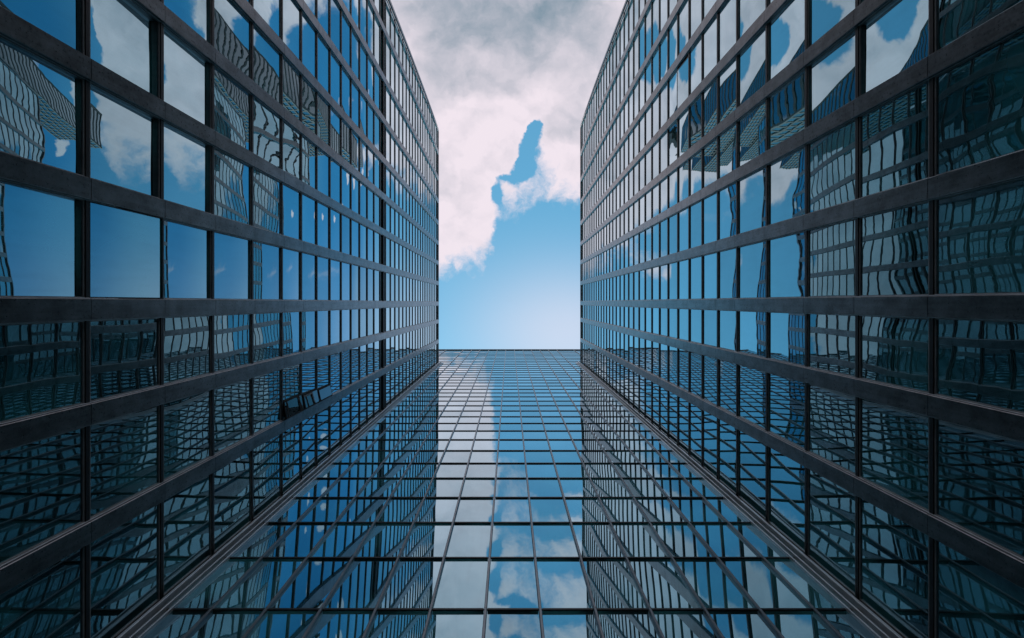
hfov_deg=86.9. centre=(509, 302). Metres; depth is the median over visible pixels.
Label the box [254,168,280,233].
window
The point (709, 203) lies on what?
window
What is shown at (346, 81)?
window
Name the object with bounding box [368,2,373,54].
window
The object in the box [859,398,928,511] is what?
window
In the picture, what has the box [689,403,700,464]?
window
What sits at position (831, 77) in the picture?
window
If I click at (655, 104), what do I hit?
window
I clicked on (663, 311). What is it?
window
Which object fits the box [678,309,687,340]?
window
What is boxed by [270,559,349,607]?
window
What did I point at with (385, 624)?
window
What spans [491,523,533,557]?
window
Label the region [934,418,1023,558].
window
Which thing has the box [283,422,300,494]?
window
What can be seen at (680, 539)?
window
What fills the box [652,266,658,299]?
window
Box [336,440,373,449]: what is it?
window
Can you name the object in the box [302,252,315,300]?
window
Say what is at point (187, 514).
window
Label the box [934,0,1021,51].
window
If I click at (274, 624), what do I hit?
window
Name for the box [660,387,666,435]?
window
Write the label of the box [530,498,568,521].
window
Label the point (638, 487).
window
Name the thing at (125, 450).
window
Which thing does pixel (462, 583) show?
window
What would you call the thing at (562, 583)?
window
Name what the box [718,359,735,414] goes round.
window
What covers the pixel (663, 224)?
window
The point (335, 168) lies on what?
window
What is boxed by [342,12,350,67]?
window
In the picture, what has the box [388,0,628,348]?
sky
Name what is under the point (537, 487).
window
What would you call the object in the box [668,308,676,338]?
window
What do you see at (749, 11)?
window
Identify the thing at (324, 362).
window
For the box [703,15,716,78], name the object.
window
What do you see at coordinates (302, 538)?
window
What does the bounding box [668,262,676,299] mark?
window
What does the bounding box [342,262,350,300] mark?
window
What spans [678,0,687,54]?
window
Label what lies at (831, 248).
window
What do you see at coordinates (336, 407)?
window
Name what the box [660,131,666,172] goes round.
window
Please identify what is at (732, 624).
window
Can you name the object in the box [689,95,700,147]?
window
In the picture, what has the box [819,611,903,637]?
window
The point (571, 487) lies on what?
window
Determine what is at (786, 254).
window
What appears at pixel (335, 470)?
window
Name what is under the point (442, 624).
window
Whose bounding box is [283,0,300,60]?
window
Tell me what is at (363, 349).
window
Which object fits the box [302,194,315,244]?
window
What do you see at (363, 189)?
window
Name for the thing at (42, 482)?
window
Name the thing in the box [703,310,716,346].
window
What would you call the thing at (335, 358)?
window
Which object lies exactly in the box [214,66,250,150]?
window
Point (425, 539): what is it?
window
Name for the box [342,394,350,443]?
window
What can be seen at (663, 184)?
window
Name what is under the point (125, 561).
window
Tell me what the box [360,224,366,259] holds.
window
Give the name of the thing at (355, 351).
window
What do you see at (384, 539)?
window
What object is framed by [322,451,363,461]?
window
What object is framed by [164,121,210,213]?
window
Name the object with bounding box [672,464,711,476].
window
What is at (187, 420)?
window
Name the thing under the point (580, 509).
window
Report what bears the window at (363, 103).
in the office tower at (218, 274)
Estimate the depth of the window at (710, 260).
38.44 m
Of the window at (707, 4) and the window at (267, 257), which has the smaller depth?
the window at (267, 257)
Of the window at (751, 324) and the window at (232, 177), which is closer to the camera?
the window at (232, 177)
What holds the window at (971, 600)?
in the office tower at (802, 274)
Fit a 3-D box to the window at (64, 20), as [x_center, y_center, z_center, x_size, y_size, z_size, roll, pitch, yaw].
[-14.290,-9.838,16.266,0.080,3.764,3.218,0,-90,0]
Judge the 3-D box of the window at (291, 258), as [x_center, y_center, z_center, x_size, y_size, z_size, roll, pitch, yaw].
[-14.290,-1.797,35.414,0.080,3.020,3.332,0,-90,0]
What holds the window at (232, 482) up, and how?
in the office tower at (218, 274)
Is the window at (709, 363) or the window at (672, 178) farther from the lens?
the window at (672, 178)
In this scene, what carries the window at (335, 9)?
in the office tower at (218, 274)
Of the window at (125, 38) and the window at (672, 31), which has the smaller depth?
the window at (125, 38)
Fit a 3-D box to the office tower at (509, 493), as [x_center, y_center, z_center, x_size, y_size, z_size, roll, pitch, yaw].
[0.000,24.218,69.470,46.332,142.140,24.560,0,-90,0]
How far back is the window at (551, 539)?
27.91 m
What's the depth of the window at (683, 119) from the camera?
44.40 m
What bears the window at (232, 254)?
in the office tower at (218, 274)
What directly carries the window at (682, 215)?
in the office tower at (802, 274)
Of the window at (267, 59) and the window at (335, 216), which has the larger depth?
the window at (335, 216)
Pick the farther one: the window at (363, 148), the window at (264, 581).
the window at (363, 148)
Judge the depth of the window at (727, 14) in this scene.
35.60 m
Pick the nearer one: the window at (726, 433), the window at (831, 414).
the window at (831, 414)
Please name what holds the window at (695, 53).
in the office tower at (802, 274)
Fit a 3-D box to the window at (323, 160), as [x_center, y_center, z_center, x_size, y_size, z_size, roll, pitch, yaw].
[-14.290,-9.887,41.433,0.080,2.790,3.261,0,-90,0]
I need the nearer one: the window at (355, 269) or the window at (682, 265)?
the window at (682, 265)
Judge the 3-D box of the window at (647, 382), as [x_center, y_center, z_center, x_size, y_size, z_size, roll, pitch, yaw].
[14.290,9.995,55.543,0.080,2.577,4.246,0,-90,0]
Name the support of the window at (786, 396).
in the office tower at (802, 274)
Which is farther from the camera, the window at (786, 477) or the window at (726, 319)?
the window at (726, 319)
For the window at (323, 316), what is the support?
in the office tower at (218, 274)
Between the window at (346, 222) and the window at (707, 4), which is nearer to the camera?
the window at (707, 4)
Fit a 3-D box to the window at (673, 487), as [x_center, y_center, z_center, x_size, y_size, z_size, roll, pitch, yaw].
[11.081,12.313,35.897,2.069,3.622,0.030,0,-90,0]
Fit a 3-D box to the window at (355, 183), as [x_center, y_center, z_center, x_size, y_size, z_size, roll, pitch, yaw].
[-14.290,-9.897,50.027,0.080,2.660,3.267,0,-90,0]
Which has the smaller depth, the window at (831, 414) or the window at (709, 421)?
the window at (831, 414)
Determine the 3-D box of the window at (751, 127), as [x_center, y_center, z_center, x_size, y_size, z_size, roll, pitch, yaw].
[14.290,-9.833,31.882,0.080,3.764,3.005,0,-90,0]
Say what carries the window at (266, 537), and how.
in the office tower at (509, 493)
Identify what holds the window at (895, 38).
in the office tower at (802, 274)
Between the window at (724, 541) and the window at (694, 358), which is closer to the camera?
the window at (724, 541)
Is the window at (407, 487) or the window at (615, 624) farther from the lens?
the window at (407, 487)
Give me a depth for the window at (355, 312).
50.16 m
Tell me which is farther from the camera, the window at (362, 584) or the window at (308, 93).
the window at (308, 93)
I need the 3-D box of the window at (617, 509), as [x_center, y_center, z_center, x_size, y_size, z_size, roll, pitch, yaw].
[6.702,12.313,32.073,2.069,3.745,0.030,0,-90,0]
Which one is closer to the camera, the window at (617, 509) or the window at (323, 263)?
the window at (617, 509)
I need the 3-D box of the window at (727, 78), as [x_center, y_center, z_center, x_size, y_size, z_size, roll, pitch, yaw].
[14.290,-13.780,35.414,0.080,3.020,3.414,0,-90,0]
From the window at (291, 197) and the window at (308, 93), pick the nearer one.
the window at (291, 197)
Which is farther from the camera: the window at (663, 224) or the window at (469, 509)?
the window at (663, 224)
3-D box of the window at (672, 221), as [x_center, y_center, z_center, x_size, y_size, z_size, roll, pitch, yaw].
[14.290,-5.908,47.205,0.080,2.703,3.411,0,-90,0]
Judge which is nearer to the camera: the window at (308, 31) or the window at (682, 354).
the window at (308, 31)
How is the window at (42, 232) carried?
in the office tower at (218, 274)
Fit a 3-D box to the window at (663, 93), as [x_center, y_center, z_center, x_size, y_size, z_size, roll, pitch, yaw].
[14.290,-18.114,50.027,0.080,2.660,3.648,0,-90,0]
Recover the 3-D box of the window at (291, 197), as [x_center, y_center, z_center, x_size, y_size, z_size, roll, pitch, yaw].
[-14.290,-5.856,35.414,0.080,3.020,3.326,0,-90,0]
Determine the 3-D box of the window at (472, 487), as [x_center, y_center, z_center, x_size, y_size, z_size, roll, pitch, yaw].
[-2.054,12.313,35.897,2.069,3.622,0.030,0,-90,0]
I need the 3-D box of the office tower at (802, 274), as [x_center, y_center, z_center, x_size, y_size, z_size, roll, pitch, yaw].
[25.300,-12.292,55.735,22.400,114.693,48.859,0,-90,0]
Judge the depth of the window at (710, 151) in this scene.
38.44 m
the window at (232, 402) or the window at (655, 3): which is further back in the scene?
the window at (655, 3)
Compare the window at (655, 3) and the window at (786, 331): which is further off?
the window at (655, 3)
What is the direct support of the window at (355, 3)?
in the office tower at (218, 274)
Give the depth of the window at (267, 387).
31.92 m
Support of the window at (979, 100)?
in the office tower at (802, 274)
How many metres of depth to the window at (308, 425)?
38.43 m
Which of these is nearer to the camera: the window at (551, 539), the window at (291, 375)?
the window at (551, 539)
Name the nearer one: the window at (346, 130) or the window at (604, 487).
the window at (604, 487)
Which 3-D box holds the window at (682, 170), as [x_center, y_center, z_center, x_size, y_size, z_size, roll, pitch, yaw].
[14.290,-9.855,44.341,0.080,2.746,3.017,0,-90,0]
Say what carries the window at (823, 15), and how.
in the office tower at (802, 274)
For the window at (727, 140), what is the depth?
35.44 m
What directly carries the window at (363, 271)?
in the office tower at (218, 274)
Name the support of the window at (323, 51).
in the office tower at (218, 274)
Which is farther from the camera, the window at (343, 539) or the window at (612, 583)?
the window at (343, 539)
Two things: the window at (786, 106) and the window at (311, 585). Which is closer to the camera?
the window at (311, 585)
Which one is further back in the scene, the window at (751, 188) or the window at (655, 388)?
the window at (655, 388)
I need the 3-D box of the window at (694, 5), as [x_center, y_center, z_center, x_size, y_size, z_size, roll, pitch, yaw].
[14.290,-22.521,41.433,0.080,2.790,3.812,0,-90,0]
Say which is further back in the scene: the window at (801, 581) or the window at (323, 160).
the window at (323, 160)
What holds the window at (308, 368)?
in the office tower at (218, 274)
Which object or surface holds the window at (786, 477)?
in the office tower at (802, 274)
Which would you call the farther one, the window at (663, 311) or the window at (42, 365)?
the window at (663, 311)
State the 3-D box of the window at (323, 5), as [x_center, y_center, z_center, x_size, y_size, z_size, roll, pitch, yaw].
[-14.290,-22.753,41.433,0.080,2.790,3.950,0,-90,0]
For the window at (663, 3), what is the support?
in the office tower at (802, 274)
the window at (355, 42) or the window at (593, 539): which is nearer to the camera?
the window at (593, 539)
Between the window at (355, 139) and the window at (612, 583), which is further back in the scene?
the window at (355, 139)
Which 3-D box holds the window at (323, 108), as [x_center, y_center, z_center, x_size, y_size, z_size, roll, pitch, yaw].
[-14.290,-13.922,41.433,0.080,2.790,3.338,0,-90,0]
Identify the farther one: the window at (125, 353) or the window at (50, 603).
the window at (125, 353)
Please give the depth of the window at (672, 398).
47.40 m
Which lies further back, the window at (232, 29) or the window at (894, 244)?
the window at (232, 29)
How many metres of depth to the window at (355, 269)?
50.16 m
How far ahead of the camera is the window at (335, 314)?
44.40 m
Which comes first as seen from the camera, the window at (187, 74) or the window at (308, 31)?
the window at (187, 74)
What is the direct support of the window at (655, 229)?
in the office tower at (802, 274)
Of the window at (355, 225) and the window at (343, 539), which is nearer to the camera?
the window at (343, 539)
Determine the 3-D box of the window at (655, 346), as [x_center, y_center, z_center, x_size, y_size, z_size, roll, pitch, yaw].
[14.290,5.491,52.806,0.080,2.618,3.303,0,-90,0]
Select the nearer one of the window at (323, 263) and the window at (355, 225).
the window at (323, 263)
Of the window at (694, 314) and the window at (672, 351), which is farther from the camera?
the window at (672, 351)
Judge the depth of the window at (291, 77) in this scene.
35.44 m
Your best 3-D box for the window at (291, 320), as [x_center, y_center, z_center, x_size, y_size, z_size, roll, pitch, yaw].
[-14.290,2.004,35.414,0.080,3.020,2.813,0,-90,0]
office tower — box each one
[0,0,438,637]
[115,349,903,637]
[580,0,1023,637]
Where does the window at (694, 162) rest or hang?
in the office tower at (802, 274)
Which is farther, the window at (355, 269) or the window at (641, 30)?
the window at (641, 30)
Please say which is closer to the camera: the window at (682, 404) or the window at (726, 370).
the window at (726, 370)
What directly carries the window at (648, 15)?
in the office tower at (802, 274)
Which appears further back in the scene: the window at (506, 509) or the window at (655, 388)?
the window at (655, 388)
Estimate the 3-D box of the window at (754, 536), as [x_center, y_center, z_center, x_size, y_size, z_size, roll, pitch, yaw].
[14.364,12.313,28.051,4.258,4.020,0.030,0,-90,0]
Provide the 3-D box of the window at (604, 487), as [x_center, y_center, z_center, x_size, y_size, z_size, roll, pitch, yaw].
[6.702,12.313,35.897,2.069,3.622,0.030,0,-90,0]
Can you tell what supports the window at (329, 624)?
in the office tower at (509, 493)
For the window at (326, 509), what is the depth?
31.92 m
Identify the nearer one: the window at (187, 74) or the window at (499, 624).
the window at (499, 624)
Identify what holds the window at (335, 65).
in the office tower at (218, 274)
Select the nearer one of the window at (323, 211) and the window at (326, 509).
the window at (326, 509)
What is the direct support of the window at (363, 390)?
in the office tower at (218, 274)
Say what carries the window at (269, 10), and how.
in the office tower at (218, 274)
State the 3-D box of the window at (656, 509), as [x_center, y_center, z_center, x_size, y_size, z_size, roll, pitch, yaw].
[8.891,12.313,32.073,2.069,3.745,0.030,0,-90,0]
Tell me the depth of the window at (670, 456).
43.10 m
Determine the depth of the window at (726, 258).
35.44 m
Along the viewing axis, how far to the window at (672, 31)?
47.40 m
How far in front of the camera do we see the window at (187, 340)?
23.92 m
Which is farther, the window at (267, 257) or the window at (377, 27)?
the window at (377, 27)
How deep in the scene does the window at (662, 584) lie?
23.55 m
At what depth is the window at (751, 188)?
31.92 m
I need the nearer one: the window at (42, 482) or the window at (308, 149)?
the window at (42, 482)
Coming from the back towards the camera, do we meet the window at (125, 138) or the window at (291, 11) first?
the window at (291, 11)
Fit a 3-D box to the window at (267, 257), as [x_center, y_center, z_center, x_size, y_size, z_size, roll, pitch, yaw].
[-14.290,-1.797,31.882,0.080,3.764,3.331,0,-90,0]
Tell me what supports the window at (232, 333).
in the office tower at (218, 274)
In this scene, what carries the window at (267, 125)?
in the office tower at (218, 274)
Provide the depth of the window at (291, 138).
35.44 m
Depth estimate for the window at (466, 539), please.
27.91 m
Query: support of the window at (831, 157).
in the office tower at (802, 274)
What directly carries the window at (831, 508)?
in the office tower at (802, 274)
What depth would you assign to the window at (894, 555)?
20.07 m
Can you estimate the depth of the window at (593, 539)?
27.91 m
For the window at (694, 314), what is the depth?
41.53 m
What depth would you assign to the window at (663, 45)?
50.17 m
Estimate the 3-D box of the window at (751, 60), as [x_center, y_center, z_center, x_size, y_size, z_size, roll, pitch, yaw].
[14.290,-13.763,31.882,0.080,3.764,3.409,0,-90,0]
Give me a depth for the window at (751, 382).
31.92 m
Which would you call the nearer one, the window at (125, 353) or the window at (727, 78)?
the window at (125, 353)
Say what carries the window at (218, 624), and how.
in the office tower at (509, 493)
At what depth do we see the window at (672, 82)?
47.40 m
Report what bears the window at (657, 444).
in the office tower at (509, 493)
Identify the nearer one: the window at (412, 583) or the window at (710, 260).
the window at (412, 583)
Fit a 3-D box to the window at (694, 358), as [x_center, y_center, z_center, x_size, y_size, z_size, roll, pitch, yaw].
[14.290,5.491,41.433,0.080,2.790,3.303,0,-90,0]
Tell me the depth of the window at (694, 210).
41.53 m
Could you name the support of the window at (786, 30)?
in the office tower at (802, 274)
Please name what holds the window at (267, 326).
in the office tower at (218, 274)
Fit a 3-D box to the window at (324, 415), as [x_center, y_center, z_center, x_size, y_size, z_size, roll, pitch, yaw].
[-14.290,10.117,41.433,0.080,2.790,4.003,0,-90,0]
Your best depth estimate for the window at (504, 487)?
35.70 m
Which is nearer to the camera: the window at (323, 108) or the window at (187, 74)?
the window at (187, 74)
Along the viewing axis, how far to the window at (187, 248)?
23.92 m
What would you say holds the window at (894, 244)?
in the office tower at (802, 274)
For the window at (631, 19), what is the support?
in the office tower at (802, 274)
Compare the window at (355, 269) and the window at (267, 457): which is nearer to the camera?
the window at (267, 457)
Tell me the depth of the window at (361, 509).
31.92 m
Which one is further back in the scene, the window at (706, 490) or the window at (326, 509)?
the window at (706, 490)
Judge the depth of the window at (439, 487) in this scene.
35.70 m
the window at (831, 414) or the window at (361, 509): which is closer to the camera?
the window at (831, 414)
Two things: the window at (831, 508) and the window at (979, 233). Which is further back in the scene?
the window at (831, 508)
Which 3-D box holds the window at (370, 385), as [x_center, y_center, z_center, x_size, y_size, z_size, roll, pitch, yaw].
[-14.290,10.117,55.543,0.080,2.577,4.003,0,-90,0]
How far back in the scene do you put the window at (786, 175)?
27.79 m
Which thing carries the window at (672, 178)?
in the office tower at (802, 274)
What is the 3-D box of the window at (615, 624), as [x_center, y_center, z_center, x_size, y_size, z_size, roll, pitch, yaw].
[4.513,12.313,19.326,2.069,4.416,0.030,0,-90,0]
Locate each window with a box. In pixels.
[0,0,84,54]
[0,35,84,175]
[0,180,84,297]
[0,321,84,422]
[0,427,84,564]
[0,547,84,637]
[90,0,159,97]
[90,83,159,197]
[90,201,162,298]
[90,318,159,401]
[90,405,159,518]
[90,504,159,637]
[115,611,206,637]
[151,559,257,607]
[164,0,210,43]
[164,26,210,127]
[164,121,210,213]
[164,219,210,299]
[164,315,210,383]
[164,390,210,480]
[164,474,210,595]
[187,611,261,637]
[212,523,292,556]
[214,0,250,77]
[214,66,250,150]
[214,147,250,224]
[214,231,250,299]
[214,314,250,371]
[214,378,250,454]
[214,451,250,552]
[216,559,303,607]
[246,611,317,637]
[254,0,280,37]
[254,25,280,103]
[254,97,280,168]
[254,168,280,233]
[254,241,280,299]
[254,312,280,362]
[254,370,280,433]
[254,434,280,518]
[254,498,317,521]
[265,523,332,556]
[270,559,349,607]
[281,479,335,496]
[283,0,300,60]
[283,56,300,120]
[283,120,300,179]
[283,184,300,239]
[283,248,300,299]
[283,312,300,355]
[283,364,300,418]
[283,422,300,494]
[298,498,352,521]
[302,12,315,77]
[302,77,315,133]
[302,136,315,188]
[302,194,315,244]
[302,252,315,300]
[302,311,315,351]
[302,359,315,404]
[302,414,315,477]
[306,611,372,637]
[307,464,350,476]
[310,523,371,556]
[318,0,329,36]
[318,34,329,93]
[318,94,329,145]
[318,148,329,196]
[318,202,329,248]
[318,256,329,299]
[318,310,329,347]
[318,355,329,400]
[318,406,329,464]
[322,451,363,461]
[323,479,367,496]
[324,559,395,607]
[331,0,340,52]
[331,52,340,106]
[331,108,340,155]
[331,159,340,203]
[331,209,340,251]
[331,259,340,300]
[331,310,340,344]
[331,352,340,393]
[331,399,340,453]
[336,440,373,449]
[337,498,387,521]
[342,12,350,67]
[342,67,350,117]
[342,120,350,163]
[342,168,350,208]
[342,214,350,254]
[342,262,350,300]
[342,309,350,341]
[342,349,350,388]
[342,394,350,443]
[352,0,359,29]
[352,29,359,80]
[352,81,359,127]
[352,131,359,171]
[352,176,359,214]
[352,220,359,257]
[352,264,359,300]
[352,309,359,339]
[352,346,359,382]
[352,389,359,435]
[355,523,411,556]
[357,479,399,496]
[360,0,366,42]
[360,43,366,90]
[360,92,366,136]
[360,139,366,177]
[360,182,366,218]
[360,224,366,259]
[360,266,366,300]
[360,344,366,378]
[360,385,366,428]
[366,611,427,637]
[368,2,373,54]
[368,57,373,100]
[368,381,373,421]
[375,17,379,65]
[376,498,422,521]
[379,559,441,607]
[392,479,430,496]
[400,523,451,556]
[415,498,457,521]
[425,611,483,637]
[426,479,462,496]
[433,559,487,607]
[445,523,490,557]
[454,498,492,521]
[461,479,494,496]
[485,611,540,637]
[487,559,538,609]
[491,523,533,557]
[493,498,529,522]
[495,479,527,496]
[528,479,562,496]
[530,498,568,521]
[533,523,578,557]
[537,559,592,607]
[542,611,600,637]
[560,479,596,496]
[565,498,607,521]
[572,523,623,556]
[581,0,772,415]
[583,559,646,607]
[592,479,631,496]
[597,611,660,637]
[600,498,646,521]
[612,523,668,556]
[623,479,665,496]
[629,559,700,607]
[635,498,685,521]
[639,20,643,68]
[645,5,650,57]
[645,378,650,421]
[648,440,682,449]
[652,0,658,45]
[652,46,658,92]
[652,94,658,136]
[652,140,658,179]
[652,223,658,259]
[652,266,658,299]
[652,341,658,376]
[652,382,658,428]
[652,523,714,556]
[653,611,719,637]
[655,479,700,496]
[659,451,696,461]
[660,0,666,31]
[660,33,666,80]
[660,83,666,127]
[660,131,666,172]
[660,177,666,212]
[660,219,666,256]
[660,264,666,299]
[660,308,666,335]
[660,343,666,380]
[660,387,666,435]
[668,16,676,68]
[668,69,676,118]
[668,121,676,165]
[668,170,676,207]
[668,213,676,254]
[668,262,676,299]
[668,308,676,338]
[668,346,676,385]
[668,391,676,443]
[671,498,724,521]
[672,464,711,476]
[675,559,755,607]
[677,57,687,108]
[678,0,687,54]
[678,109,687,157]
[678,161,687,201]
[678,208,687,251]
[678,259,687,298]
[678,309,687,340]
[678,348,687,390]
[678,397,687,453]
[687,479,737,496]
[689,0,700,38]
[689,37,700,94]
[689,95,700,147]
[689,151,700,195]
[689,201,700,248]
[689,256,700,298]
[689,309,700,343]
[689,351,700,397]
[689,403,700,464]
[691,523,759,556]
[703,0,716,18]
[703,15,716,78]
[703,78,716,135]
[703,138,716,187]
[703,192,716,244]
[703,252,716,298]
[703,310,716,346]
[703,355,716,405]
[703,411,716,477]
[706,498,764,521]
[708,611,779,637]
[718,0,735,61]
[718,57,735,123]
[718,123,735,178]
[718,182,735,239]
[718,248,735,298]
[718,310,735,350]
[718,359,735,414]
[718,419,735,493]
[721,559,809,607]
[731,523,806,556]
[738,0,764,39]
[738,27,764,106]
[738,100,764,166]
[738,167,764,233]
[738,241,764,297]
[738,311,764,357]
[738,365,764,429]
[738,430,764,518]
[763,611,839,637]
[767,559,867,607]
[768,0,804,80]
[768,69,804,149]
[768,146,804,224]
[768,231,804,297]
[768,312,804,365]
[768,373,804,449]
[768,447,804,552]
[808,0,854,47]
[808,30,854,125]
[808,119,854,212]
[808,219,854,296]
[808,314,854,376]
[808,384,854,474]
[808,469,854,595]
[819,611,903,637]
[859,0,928,95]
[859,80,928,197]
[859,201,928,295]
[859,315,928,392]
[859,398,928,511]
[859,497,928,637]
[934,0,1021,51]
[934,30,1023,175]
[934,178,1023,294]
[934,318,1023,413]
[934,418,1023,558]
[934,539,1023,637]
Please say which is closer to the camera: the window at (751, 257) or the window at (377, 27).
the window at (751, 257)
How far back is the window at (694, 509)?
31.92 m
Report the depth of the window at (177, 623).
20.63 m
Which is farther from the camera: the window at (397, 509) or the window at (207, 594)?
the window at (397, 509)
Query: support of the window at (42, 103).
in the office tower at (218, 274)
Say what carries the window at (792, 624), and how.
in the office tower at (509, 493)
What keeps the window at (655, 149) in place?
in the office tower at (802, 274)
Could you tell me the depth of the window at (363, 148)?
52.92 m
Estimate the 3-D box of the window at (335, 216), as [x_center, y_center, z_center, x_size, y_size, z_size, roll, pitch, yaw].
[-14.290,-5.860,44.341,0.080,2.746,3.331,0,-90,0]
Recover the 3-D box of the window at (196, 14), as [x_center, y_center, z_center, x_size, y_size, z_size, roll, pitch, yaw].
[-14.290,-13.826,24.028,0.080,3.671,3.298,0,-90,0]
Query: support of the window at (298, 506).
in the office tower at (509, 493)
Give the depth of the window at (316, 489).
35.70 m
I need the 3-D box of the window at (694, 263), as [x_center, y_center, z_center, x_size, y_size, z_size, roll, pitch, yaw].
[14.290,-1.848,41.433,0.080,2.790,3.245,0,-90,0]
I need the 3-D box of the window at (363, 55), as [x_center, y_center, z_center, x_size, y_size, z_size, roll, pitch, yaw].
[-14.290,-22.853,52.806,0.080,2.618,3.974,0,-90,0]
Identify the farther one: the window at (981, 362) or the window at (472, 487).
the window at (472, 487)
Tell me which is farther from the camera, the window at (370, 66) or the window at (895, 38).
the window at (370, 66)
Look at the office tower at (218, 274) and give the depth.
23.77 m
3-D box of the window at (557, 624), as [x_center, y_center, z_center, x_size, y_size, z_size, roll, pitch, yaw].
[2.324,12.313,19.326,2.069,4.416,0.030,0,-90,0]
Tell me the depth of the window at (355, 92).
50.16 m
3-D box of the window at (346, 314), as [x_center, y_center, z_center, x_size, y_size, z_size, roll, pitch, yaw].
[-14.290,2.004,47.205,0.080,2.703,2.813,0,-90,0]
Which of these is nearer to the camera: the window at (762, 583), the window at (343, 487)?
the window at (762, 583)
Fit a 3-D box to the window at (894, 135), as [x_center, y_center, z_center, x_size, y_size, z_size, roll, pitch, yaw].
[14.290,-5.892,20.170,0.080,3.764,3.389,0,-90,0]
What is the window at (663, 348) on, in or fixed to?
in the office tower at (802, 274)
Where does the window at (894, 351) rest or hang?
in the office tower at (802, 274)
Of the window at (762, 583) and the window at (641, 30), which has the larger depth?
the window at (641, 30)
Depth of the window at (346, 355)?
47.40 m
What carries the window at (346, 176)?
in the office tower at (218, 274)
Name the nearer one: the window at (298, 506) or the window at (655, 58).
the window at (298, 506)
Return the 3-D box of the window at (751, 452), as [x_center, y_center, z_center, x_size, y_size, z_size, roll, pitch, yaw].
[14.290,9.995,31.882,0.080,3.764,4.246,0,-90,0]
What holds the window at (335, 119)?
in the office tower at (218, 274)
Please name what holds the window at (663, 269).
in the office tower at (802, 274)
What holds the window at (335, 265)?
in the office tower at (218, 274)
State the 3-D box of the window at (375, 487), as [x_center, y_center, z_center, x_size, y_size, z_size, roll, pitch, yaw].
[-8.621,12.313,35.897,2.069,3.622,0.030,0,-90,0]
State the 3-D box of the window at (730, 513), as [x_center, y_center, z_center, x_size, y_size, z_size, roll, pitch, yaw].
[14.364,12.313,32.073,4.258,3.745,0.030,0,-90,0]
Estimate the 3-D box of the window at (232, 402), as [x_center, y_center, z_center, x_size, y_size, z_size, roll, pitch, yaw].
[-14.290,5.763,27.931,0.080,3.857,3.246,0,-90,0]
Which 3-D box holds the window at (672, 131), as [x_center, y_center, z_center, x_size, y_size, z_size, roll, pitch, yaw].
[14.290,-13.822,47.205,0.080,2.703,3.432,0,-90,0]
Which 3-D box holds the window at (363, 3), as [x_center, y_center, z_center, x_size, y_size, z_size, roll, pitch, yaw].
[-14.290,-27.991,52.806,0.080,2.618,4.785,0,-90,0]
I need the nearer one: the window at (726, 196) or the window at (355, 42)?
the window at (726, 196)
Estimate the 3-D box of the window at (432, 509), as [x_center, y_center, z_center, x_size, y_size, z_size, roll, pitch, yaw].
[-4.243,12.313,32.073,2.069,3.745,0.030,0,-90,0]
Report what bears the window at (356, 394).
in the office tower at (218, 274)
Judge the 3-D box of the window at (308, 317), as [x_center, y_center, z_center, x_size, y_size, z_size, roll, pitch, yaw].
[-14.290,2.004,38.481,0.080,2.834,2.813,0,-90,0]
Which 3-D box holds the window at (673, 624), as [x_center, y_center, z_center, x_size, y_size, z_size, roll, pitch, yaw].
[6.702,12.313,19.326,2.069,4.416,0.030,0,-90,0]
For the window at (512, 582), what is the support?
in the office tower at (509, 493)
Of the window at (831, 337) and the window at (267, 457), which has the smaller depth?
the window at (831, 337)
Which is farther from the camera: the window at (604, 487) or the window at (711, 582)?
the window at (604, 487)
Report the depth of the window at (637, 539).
27.91 m
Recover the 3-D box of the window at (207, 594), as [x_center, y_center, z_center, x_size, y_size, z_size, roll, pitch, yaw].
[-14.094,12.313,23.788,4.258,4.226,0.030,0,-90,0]
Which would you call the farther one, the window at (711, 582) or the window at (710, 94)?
the window at (710, 94)
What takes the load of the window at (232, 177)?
in the office tower at (218, 274)

